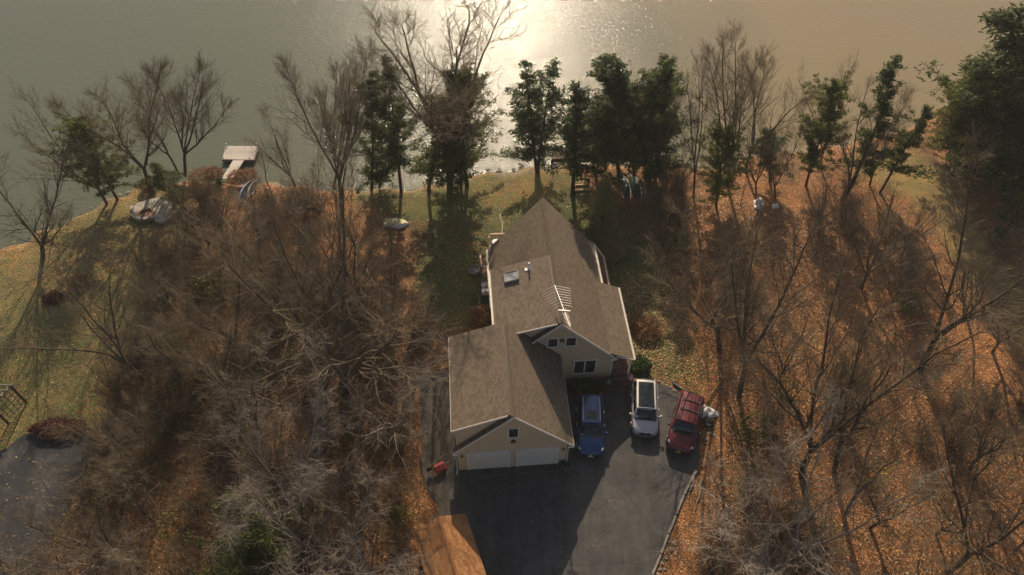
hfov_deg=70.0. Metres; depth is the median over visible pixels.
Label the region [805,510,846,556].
leafy shrub
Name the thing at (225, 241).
bare shrub
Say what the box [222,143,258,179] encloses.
floating dock
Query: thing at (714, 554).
bare shrub
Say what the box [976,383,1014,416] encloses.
bare shrub
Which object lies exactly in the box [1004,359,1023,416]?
bare tree
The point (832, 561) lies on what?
bare tree
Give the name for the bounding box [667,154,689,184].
bare shrub
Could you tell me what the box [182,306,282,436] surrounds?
bare tree
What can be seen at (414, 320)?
bare tree
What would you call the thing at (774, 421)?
bare shrub
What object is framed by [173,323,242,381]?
bare tree
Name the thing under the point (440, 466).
wheelbarrow
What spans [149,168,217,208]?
bare shrub
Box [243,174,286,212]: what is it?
bare shrub
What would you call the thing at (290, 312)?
bare tree
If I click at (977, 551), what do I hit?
bare tree
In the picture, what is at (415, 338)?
bare shrub
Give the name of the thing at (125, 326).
bare shrub
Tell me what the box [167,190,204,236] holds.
bare tree
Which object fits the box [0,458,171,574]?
bare tree
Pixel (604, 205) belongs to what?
pine tree
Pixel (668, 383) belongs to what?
fallen leaves
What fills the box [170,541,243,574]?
bare shrub
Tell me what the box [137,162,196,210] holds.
evergreen tree
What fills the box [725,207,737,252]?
bare tree
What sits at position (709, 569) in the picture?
bare shrub
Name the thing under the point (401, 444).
bare shrub
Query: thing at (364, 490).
bare shrub
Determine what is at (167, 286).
bare shrub
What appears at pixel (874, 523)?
bare tree
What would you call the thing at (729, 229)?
bare tree
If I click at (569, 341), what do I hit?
window
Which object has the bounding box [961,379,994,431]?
bare tree
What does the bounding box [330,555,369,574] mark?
bare shrub
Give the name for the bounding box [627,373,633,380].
flower pot
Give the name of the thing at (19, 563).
bare shrub
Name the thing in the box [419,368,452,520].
gravel apron
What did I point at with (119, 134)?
bare tree
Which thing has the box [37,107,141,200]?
evergreen tree
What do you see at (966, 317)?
bare tree
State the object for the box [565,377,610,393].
garden bed
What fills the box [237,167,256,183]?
reed clump
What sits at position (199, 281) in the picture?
bare shrub
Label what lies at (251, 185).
kayak
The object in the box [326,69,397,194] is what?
evergreen tree
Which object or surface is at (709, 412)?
tarp
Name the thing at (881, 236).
bare tree
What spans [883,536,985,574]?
bare tree
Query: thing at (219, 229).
bare tree
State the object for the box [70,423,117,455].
bare shrub
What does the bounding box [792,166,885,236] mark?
bare tree
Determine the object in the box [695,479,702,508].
fallen log
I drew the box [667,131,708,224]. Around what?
bare tree
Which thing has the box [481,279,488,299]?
air conditioner
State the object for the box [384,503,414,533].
leafy shrub
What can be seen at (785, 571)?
bare shrub
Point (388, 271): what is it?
bare tree
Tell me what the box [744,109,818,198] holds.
bare tree
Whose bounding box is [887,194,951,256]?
bare tree
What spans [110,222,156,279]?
bare tree
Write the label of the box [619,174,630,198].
canoe
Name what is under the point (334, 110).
bare tree
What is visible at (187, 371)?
bare shrub
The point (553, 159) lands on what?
shore deck
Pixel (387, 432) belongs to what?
bare shrub
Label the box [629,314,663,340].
leafy shrub
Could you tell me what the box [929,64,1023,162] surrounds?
evergreen tree
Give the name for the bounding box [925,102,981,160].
evergreen tree
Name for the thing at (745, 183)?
bare tree
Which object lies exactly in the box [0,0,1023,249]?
water
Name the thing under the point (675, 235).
leafy shrub
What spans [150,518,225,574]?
bare shrub
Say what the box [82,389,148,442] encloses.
bare shrub
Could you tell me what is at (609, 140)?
evergreen tree
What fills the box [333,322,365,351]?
leafy shrub
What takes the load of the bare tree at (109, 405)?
on the ground
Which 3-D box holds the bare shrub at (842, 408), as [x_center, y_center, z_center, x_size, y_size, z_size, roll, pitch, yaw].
[22.241,8.782,48.010,4.501,3.834,6.204,19,52,16]
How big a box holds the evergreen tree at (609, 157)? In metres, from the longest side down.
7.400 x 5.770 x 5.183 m
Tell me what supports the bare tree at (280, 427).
on the ground
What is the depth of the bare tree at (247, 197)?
57.12 m
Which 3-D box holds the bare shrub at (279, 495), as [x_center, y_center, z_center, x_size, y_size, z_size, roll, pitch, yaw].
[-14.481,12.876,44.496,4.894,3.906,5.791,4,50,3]
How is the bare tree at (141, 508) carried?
on the ground
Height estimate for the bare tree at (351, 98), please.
16.492 m
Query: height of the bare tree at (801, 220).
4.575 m
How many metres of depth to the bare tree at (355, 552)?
39.05 m
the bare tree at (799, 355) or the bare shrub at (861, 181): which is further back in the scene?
the bare shrub at (861, 181)
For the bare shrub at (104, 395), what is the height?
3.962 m
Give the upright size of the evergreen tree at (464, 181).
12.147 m
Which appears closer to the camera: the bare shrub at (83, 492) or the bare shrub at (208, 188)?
the bare shrub at (83, 492)
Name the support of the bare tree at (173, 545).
on the ground
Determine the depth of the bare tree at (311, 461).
44.10 m
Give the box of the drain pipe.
[672,382,693,393]
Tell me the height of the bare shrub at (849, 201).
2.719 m
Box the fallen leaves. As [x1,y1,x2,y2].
[0,169,1023,574]
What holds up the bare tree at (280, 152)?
on the ground
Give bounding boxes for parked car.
[574,391,607,457]
[629,378,662,437]
[665,390,704,455]
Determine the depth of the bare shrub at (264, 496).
44.65 m
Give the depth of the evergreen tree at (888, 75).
58.97 m
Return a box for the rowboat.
[383,218,408,227]
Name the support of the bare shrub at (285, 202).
on the ground
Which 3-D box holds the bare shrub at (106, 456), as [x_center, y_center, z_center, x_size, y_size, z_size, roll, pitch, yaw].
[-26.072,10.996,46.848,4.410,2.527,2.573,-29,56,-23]
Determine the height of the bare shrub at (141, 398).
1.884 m
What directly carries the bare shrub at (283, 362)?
on the ground
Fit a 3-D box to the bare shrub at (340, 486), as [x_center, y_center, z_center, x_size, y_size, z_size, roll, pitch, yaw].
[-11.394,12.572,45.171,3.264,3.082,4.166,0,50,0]
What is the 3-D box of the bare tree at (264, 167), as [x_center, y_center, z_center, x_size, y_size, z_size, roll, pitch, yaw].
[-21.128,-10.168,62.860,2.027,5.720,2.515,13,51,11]
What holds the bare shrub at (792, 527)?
on the ground
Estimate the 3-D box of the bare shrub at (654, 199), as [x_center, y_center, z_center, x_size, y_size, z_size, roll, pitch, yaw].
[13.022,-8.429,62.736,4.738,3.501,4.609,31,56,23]
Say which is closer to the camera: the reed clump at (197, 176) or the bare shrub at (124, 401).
the bare shrub at (124, 401)
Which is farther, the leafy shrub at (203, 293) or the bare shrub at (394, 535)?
the leafy shrub at (203, 293)
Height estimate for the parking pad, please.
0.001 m
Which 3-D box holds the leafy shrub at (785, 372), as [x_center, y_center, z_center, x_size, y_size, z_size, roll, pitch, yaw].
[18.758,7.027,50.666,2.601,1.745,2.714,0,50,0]
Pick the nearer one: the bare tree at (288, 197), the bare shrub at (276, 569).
the bare shrub at (276, 569)
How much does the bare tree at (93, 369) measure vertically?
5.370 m
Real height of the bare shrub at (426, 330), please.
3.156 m
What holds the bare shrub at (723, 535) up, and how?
on the ground
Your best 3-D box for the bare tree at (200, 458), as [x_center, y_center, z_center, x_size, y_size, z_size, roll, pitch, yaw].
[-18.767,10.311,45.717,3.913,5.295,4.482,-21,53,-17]
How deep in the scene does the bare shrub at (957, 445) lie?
47.52 m
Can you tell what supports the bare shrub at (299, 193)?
on the ground
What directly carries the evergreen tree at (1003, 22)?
on the ground
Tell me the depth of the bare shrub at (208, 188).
62.38 m
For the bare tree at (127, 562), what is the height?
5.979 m
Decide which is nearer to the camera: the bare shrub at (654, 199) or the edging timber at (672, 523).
the edging timber at (672, 523)
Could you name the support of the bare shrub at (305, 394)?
on the ground
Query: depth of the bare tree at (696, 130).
56.78 m
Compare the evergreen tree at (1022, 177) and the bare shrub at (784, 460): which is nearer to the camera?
the bare shrub at (784, 460)
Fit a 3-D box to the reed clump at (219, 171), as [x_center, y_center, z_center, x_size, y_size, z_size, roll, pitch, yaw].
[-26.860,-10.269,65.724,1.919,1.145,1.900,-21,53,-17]
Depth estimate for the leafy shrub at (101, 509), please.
45.17 m
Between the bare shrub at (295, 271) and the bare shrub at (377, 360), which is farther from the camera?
the bare shrub at (295, 271)
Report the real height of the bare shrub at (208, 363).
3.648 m
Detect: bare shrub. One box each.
[0,541,38,574]
[44,459,100,507]
[52,400,137,465]
[69,504,133,554]
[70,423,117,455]
[73,501,197,574]
[75,429,136,477]
[78,338,147,415]
[78,364,147,447]
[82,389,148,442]
[82,459,131,512]
[95,306,197,381]
[98,421,171,473]
[109,306,157,347]
[114,229,192,269]
[115,263,189,315]
[125,395,185,448]
[129,244,204,302]
[129,351,200,395]
[129,382,164,409]
[140,395,250,468]
[144,364,206,431]
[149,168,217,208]
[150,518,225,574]
[161,250,219,314]
[162,364,228,399]
[162,472,219,520]
[167,350,227,400]
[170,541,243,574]
[171,174,231,208]
[171,478,248,543]
[175,371,249,432]
[178,230,204,251]
[183,337,242,393]
[185,338,293,406]
[195,180,220,199]
[196,190,235,213]
[198,248,229,272]
[201,240,257,289]
[206,217,244,254]
[208,246,267,298]
[210,325,243,352]
[210,376,266,414]
[210,426,295,488]
[214,431,244,469]
[217,331,257,392]
[218,323,279,377]
[225,428,327,493]
[227,281,295,326]
[230,190,261,213]
[233,226,294,284]
[234,339,285,392]
[237,458,287,542]
[238,190,294,226]
[239,466,306,551]
[241,292,334,350]
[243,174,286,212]
[243,207,292,253]
[251,300,297,338]
[257,476,340,547]
[267,561,287,574]
[269,363,320,426]
[270,345,299,374]
[275,191,296,213]
[276,168,350,216]
[276,254,318,288]
[281,174,323,215]
[281,177,309,203]
[284,526,325,570]
[285,318,337,366]
[293,391,383,452]
[305,461,353,518]
[307,361,336,406]
[312,284,336,318]
[316,477,386,554]
[319,283,387,333]
[325,388,372,433]
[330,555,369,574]
[336,327,399,398]
[336,458,384,508]
[340,493,432,564]
[342,555,402,574]
[348,455,382,485]
[353,333,371,367]
[355,444,424,530]
[356,422,394,455]
[359,311,403,351]
[369,401,413,446]
[377,406,418,451]
[389,353,413,380]
[397,308,439,348]
[402,293,439,339]
[640,168,692,210]
[647,184,714,233]
[652,154,693,194]
[665,506,748,574]
[666,160,700,205]
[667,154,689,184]
[669,222,700,251]
[676,519,756,574]
[699,493,740,553]
[718,441,801,522]
[730,504,801,574]
[730,522,827,574]
[731,513,782,566]
[747,377,809,435]
[756,515,813,560]
[757,480,836,572]
[760,558,810,574]
[768,440,802,464]
[778,484,833,536]
[792,526,855,574]
[802,344,891,396]
[819,380,889,467]
[832,189,870,215]
[834,198,866,225]
[836,354,895,401]
[837,160,867,192]
[841,554,886,574]
[842,211,874,238]
[884,231,952,276]
[906,416,960,450]
[927,400,1013,467]
[941,373,992,412]
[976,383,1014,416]
[1001,388,1023,409]
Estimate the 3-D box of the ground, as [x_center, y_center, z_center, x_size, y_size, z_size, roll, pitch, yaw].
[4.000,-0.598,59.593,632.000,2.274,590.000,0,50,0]
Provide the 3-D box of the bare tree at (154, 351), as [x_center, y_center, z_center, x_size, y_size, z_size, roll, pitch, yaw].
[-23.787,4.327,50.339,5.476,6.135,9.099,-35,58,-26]
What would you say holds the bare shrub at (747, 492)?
on the ground
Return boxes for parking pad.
[0,433,93,574]
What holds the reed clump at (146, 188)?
on the ground
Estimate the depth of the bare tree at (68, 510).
41.65 m
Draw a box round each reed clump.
[138,177,155,192]
[187,166,212,186]
[203,165,223,180]
[225,168,248,185]
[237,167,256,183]
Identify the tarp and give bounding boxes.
[702,405,717,417]
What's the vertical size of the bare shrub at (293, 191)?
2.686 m
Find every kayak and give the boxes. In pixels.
[238,181,253,201]
[247,182,256,196]
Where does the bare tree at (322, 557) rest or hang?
on the ground
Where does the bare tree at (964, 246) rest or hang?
on the ground
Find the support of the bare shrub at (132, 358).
on the ground
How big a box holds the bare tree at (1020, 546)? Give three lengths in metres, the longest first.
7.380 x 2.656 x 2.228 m
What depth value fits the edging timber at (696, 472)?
47.08 m
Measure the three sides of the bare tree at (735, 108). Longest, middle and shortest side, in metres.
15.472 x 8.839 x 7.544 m
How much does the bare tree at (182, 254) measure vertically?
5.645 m
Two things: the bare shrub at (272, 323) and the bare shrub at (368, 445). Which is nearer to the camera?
the bare shrub at (368, 445)
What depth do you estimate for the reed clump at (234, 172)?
65.13 m
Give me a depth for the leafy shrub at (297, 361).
51.95 m
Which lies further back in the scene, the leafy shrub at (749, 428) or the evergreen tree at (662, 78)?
the evergreen tree at (662, 78)
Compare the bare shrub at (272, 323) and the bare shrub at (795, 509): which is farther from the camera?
the bare shrub at (272, 323)
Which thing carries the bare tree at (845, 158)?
on the ground
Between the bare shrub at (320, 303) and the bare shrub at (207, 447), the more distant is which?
the bare shrub at (320, 303)
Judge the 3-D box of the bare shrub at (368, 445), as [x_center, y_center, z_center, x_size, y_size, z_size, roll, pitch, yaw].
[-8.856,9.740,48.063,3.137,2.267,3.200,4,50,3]
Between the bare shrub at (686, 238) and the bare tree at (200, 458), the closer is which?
the bare tree at (200, 458)
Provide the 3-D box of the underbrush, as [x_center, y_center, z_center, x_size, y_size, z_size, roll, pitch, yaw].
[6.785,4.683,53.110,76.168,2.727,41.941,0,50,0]
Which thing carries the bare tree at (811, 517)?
on the ground
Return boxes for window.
[507,427,518,438]
[547,337,558,347]
[565,336,577,346]
[572,359,596,374]
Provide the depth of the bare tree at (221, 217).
58.72 m
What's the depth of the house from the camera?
47.85 m
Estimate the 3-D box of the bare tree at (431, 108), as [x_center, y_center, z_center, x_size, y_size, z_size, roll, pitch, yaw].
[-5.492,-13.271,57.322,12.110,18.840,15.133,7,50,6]
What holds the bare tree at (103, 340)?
on the ground
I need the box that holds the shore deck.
[551,151,594,168]
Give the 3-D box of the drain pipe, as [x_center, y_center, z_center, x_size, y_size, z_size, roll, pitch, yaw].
[12.043,7.150,51.511,1.656,0.171,0.366,26,55,21]
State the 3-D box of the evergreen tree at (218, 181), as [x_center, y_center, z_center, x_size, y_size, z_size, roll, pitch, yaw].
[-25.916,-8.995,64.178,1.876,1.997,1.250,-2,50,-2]
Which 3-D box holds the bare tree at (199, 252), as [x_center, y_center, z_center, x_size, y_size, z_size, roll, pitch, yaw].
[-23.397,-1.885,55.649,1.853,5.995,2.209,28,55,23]
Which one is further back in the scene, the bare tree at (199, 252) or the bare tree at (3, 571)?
the bare tree at (199, 252)
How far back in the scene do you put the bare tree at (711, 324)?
47.20 m
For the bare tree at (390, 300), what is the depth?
52.14 m
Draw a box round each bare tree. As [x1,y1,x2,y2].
[0,132,93,284]
[0,249,145,380]
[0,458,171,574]
[0,487,151,574]
[0,512,78,574]
[0,527,26,574]
[4,78,123,204]
[31,554,90,574]
[39,53,188,192]
[39,402,133,487]
[46,495,112,547]
[72,343,138,395]
[77,422,170,540]
[89,451,172,526]
[90,391,121,433]
[94,387,192,453]
[97,543,148,574]
[104,390,165,465]
[105,530,210,574]
[108,302,209,396]
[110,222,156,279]
[115,71,178,173]
[119,255,177,320]
[119,309,190,389]
[132,292,265,415]
[137,310,192,393]
[139,49,239,176]
[147,243,204,297]
[152,265,274,354]
[153,178,256,249]
[164,533,189,572]
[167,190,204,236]
[172,120,492,488]
[172,186,244,239]
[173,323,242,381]
[176,419,232,495]
[177,408,273,502]
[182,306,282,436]
[187,193,382,368]
[188,233,213,285]
[191,208,271,288]
[199,470,255,530]
[200,370,356,569]
[204,422,307,489]
[205,244,223,304]
[206,485,337,573]
[209,219,235,251]
[212,445,439,574]
[214,326,318,440]
[222,174,267,244]
[223,237,301,318]
[229,440,351,545]
[241,395,343,509]
[242,102,297,186]
[245,247,304,300]
[246,145,270,191]
[247,296,284,339]
[251,155,325,227]
[255,215,287,253]
[259,29,398,205]
[262,412,289,456]
[272,273,379,378]
[272,282,314,357]
[284,214,398,306]
[286,344,330,407]
[288,308,477,500]
[296,253,379,333]
[299,180,399,345]
[300,54,386,189]
[303,528,375,574]
[311,147,322,183]
[328,465,356,496]
[342,384,384,437]
[345,0,529,192]
[347,208,425,324]
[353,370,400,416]
[354,317,385,364]
[379,286,401,333]
[384,274,443,350]
[624,172,789,357]
[651,85,697,219]
[655,418,832,574]
[662,46,721,196]
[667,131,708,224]
[682,15,777,177]
[692,178,855,398]
[706,369,957,574]
[709,225,763,281]
[709,270,777,326]
[718,237,1022,489]
[725,111,803,195]
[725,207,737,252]
[730,46,822,169]
[740,160,759,203]
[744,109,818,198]
[756,375,775,405]
[757,310,858,378]
[787,263,942,473]
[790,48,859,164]
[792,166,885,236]
[793,206,811,245]
[793,464,859,538]
[795,392,924,520]
[803,179,977,290]
[813,549,851,574]
[825,70,916,201]
[842,356,874,405]
[844,458,964,572]
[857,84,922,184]
[862,300,898,339]
[866,238,942,310]
[877,219,938,285]
[878,179,909,228]
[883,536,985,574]
[886,118,1023,374]
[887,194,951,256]
[893,343,962,397]
[905,390,1023,574]
[910,473,1022,554]
[929,216,992,295]
[941,256,1023,355]
[952,374,1023,472]
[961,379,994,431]
[975,411,1023,477]
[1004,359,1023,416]
[1013,540,1023,551]
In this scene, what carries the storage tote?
on the driveway
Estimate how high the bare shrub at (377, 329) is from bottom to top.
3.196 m
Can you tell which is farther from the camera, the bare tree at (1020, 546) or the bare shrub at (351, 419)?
the bare shrub at (351, 419)
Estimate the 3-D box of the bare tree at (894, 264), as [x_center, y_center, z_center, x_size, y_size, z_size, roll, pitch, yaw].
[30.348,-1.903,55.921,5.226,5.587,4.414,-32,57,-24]
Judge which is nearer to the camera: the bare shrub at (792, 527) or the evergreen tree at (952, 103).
the bare shrub at (792, 527)
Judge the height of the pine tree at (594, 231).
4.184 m
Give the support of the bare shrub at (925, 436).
on the ground
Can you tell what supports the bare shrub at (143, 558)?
on the ground
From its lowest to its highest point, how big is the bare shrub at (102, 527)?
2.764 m
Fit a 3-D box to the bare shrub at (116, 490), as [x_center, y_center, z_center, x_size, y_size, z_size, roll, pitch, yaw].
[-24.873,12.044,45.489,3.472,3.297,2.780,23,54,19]
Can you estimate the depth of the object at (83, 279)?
57.79 m
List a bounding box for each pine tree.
[582,213,610,252]
[587,171,623,240]
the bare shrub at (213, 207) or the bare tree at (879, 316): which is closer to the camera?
the bare tree at (879, 316)
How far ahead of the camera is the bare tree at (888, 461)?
37.17 m
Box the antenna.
[542,285,570,325]
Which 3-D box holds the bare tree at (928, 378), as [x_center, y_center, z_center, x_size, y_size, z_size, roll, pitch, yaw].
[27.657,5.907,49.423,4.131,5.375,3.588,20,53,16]
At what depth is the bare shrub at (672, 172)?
63.84 m
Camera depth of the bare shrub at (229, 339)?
53.19 m
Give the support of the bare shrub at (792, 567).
on the ground
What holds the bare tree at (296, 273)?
on the ground
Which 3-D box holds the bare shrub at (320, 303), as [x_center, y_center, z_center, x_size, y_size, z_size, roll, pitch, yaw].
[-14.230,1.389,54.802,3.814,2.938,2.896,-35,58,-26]
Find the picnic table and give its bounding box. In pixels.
[575,184,590,191]
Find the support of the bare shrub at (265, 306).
on the ground
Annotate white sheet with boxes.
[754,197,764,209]
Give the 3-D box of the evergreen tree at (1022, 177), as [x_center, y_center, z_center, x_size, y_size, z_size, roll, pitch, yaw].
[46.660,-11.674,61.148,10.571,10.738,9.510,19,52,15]
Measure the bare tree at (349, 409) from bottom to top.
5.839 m
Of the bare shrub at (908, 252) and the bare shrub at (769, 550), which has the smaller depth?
the bare shrub at (769, 550)
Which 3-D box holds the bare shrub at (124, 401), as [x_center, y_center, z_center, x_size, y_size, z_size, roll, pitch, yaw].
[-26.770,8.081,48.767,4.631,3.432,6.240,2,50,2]
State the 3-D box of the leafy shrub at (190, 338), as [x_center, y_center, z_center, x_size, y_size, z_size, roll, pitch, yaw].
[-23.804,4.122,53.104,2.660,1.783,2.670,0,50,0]
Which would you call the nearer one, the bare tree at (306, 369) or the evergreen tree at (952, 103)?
the bare tree at (306, 369)
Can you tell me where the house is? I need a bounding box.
[448,197,635,474]
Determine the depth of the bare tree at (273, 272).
54.65 m
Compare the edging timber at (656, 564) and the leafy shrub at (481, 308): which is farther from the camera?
the leafy shrub at (481, 308)
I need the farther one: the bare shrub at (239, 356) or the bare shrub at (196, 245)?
the bare shrub at (196, 245)
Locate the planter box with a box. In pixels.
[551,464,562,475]
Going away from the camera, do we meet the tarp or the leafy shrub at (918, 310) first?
the tarp
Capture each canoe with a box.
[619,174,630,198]
[629,174,641,200]
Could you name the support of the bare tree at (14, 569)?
on the ground
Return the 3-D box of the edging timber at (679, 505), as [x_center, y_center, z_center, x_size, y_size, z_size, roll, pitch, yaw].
[10.572,13.670,46.007,0.130,0.130,1.416,22,53,18]
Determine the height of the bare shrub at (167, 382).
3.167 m
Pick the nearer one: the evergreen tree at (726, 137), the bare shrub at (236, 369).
the bare shrub at (236, 369)
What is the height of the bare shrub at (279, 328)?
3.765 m
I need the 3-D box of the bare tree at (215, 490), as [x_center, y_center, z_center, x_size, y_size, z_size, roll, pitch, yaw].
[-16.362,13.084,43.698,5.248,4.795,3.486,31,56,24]
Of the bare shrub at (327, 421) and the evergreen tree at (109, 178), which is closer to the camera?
the bare shrub at (327, 421)
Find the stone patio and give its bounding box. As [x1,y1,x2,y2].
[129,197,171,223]
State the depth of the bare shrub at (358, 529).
43.48 m
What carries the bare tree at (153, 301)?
on the ground
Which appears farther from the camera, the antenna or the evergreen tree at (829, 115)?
the evergreen tree at (829, 115)
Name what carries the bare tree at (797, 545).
on the ground
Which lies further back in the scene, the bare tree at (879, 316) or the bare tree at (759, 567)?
the bare tree at (879, 316)
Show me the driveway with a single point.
(612, 510)
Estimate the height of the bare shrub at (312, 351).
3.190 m
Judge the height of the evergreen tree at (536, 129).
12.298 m
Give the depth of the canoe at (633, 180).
64.88 m
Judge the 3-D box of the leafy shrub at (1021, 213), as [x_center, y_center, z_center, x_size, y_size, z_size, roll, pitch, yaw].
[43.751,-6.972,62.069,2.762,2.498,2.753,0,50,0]
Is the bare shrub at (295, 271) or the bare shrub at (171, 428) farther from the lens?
the bare shrub at (295, 271)
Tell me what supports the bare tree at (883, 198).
on the ground
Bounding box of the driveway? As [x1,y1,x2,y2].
[449,377,700,574]
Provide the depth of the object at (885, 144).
61.48 m
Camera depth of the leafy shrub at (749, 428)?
48.44 m
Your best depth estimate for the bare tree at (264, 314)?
52.03 m
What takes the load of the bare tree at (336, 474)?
on the ground
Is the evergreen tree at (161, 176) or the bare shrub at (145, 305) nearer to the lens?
the bare shrub at (145, 305)
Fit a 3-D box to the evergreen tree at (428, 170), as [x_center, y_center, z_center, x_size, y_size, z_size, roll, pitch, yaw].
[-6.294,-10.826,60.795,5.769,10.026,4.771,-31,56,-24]
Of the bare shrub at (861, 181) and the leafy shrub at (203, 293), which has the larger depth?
the bare shrub at (861, 181)
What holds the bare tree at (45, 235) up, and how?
on the ground
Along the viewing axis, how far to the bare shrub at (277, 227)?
59.27 m
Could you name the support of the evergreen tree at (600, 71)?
on the ground
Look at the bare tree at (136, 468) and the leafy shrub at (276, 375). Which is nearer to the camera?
the bare tree at (136, 468)
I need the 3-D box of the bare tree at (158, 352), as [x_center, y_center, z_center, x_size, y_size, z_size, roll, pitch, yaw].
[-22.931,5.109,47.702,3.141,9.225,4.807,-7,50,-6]
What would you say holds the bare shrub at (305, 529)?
on the ground
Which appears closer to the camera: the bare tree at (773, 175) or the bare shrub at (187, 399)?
the bare shrub at (187, 399)
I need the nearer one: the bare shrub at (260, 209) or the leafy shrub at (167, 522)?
the leafy shrub at (167, 522)
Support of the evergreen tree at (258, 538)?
on the ground
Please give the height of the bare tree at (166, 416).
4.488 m
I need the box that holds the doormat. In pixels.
[612,362,621,368]
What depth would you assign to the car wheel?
49.63 m
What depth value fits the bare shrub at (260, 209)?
61.51 m
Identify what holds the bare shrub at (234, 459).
on the ground
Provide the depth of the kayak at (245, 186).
64.40 m
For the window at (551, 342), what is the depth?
48.66 m
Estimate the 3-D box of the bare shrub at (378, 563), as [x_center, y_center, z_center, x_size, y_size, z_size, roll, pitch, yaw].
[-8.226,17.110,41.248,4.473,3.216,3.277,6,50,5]
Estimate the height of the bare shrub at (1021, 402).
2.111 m
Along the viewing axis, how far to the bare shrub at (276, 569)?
42.60 m
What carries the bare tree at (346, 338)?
on the ground
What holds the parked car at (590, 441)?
on the driveway
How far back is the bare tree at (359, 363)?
41.43 m
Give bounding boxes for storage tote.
[559,459,571,472]
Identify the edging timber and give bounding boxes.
[651,554,661,574]
[660,534,668,553]
[668,515,676,533]
[675,495,684,514]
[683,469,696,494]
[689,471,697,490]
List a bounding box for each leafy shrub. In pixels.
[95,486,135,524]
[118,440,155,472]
[152,501,196,545]
[168,327,203,357]
[188,269,227,305]
[210,403,250,430]
[249,357,284,388]
[283,348,311,374]
[296,405,331,441]
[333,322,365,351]
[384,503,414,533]
[469,303,491,324]
[627,354,652,377]
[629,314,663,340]
[667,230,689,253]
[735,409,771,445]
[765,370,802,405]
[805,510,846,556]
[857,456,893,493]
[876,208,900,228]
[896,290,929,317]
[1009,190,1023,218]
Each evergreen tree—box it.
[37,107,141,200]
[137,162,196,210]
[181,488,330,574]
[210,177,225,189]
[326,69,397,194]
[355,140,408,188]
[369,54,423,192]
[392,105,467,192]
[412,66,518,204]
[416,94,477,197]
[427,62,497,189]
[500,57,570,176]
[545,80,613,194]
[558,99,632,189]
[568,53,653,173]
[581,100,620,171]
[591,57,705,186]
[599,86,681,175]
[614,53,709,182]
[615,55,704,191]
[689,118,760,205]
[745,127,796,180]
[781,70,864,185]
[822,54,916,197]
[880,104,934,193]
[912,1,1023,246]
[925,45,1002,115]
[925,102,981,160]
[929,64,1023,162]
[929,82,969,143]
[936,59,1023,192]
[947,70,1023,170]
[995,137,1023,197]
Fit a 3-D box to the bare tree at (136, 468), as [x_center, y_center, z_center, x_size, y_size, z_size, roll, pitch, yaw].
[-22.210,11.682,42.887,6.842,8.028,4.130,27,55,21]
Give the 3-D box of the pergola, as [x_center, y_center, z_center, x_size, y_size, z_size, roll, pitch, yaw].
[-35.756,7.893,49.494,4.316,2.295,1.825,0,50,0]
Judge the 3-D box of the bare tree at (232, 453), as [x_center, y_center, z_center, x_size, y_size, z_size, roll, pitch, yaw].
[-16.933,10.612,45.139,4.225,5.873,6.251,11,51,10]
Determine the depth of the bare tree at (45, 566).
38.45 m
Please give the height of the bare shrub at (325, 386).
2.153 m
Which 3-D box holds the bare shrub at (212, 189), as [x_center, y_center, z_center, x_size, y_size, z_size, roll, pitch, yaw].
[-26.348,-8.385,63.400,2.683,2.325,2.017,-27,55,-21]
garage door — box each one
[466,450,509,469]
[515,446,559,466]
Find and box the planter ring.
[468,265,479,274]
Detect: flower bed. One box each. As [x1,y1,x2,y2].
[25,417,86,440]
[40,288,62,304]
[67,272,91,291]
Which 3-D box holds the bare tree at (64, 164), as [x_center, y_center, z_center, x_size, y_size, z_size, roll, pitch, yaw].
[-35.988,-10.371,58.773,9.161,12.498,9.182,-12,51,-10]
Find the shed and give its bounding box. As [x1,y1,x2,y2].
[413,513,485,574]
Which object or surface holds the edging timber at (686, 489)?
on the driveway
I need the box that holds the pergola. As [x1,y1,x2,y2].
[0,384,26,424]
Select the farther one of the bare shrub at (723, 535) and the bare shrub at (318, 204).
the bare shrub at (318, 204)
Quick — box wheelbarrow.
[426,453,451,473]
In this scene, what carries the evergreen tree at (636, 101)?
on the ground
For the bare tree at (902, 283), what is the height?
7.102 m
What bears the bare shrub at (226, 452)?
on the ground
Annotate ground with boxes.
[0,59,1023,574]
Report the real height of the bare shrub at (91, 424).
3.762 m
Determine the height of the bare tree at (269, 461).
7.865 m
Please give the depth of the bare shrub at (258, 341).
51.97 m
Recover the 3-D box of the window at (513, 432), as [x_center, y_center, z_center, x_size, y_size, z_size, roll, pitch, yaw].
[0.086,8.812,44.332,0.720,1.220,0.071,-3,50,-3]
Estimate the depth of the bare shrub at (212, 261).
58.11 m
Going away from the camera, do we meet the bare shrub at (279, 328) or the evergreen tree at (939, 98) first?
the bare shrub at (279, 328)
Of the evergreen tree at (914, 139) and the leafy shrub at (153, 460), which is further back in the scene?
the evergreen tree at (914, 139)
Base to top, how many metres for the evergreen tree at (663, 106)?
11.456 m
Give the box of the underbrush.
[1,167,1023,574]
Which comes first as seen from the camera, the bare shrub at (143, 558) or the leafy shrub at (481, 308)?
the bare shrub at (143, 558)
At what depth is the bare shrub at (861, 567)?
41.85 m
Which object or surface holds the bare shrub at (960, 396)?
on the ground
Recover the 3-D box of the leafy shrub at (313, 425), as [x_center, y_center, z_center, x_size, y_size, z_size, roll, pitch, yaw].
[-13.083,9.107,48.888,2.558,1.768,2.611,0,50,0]

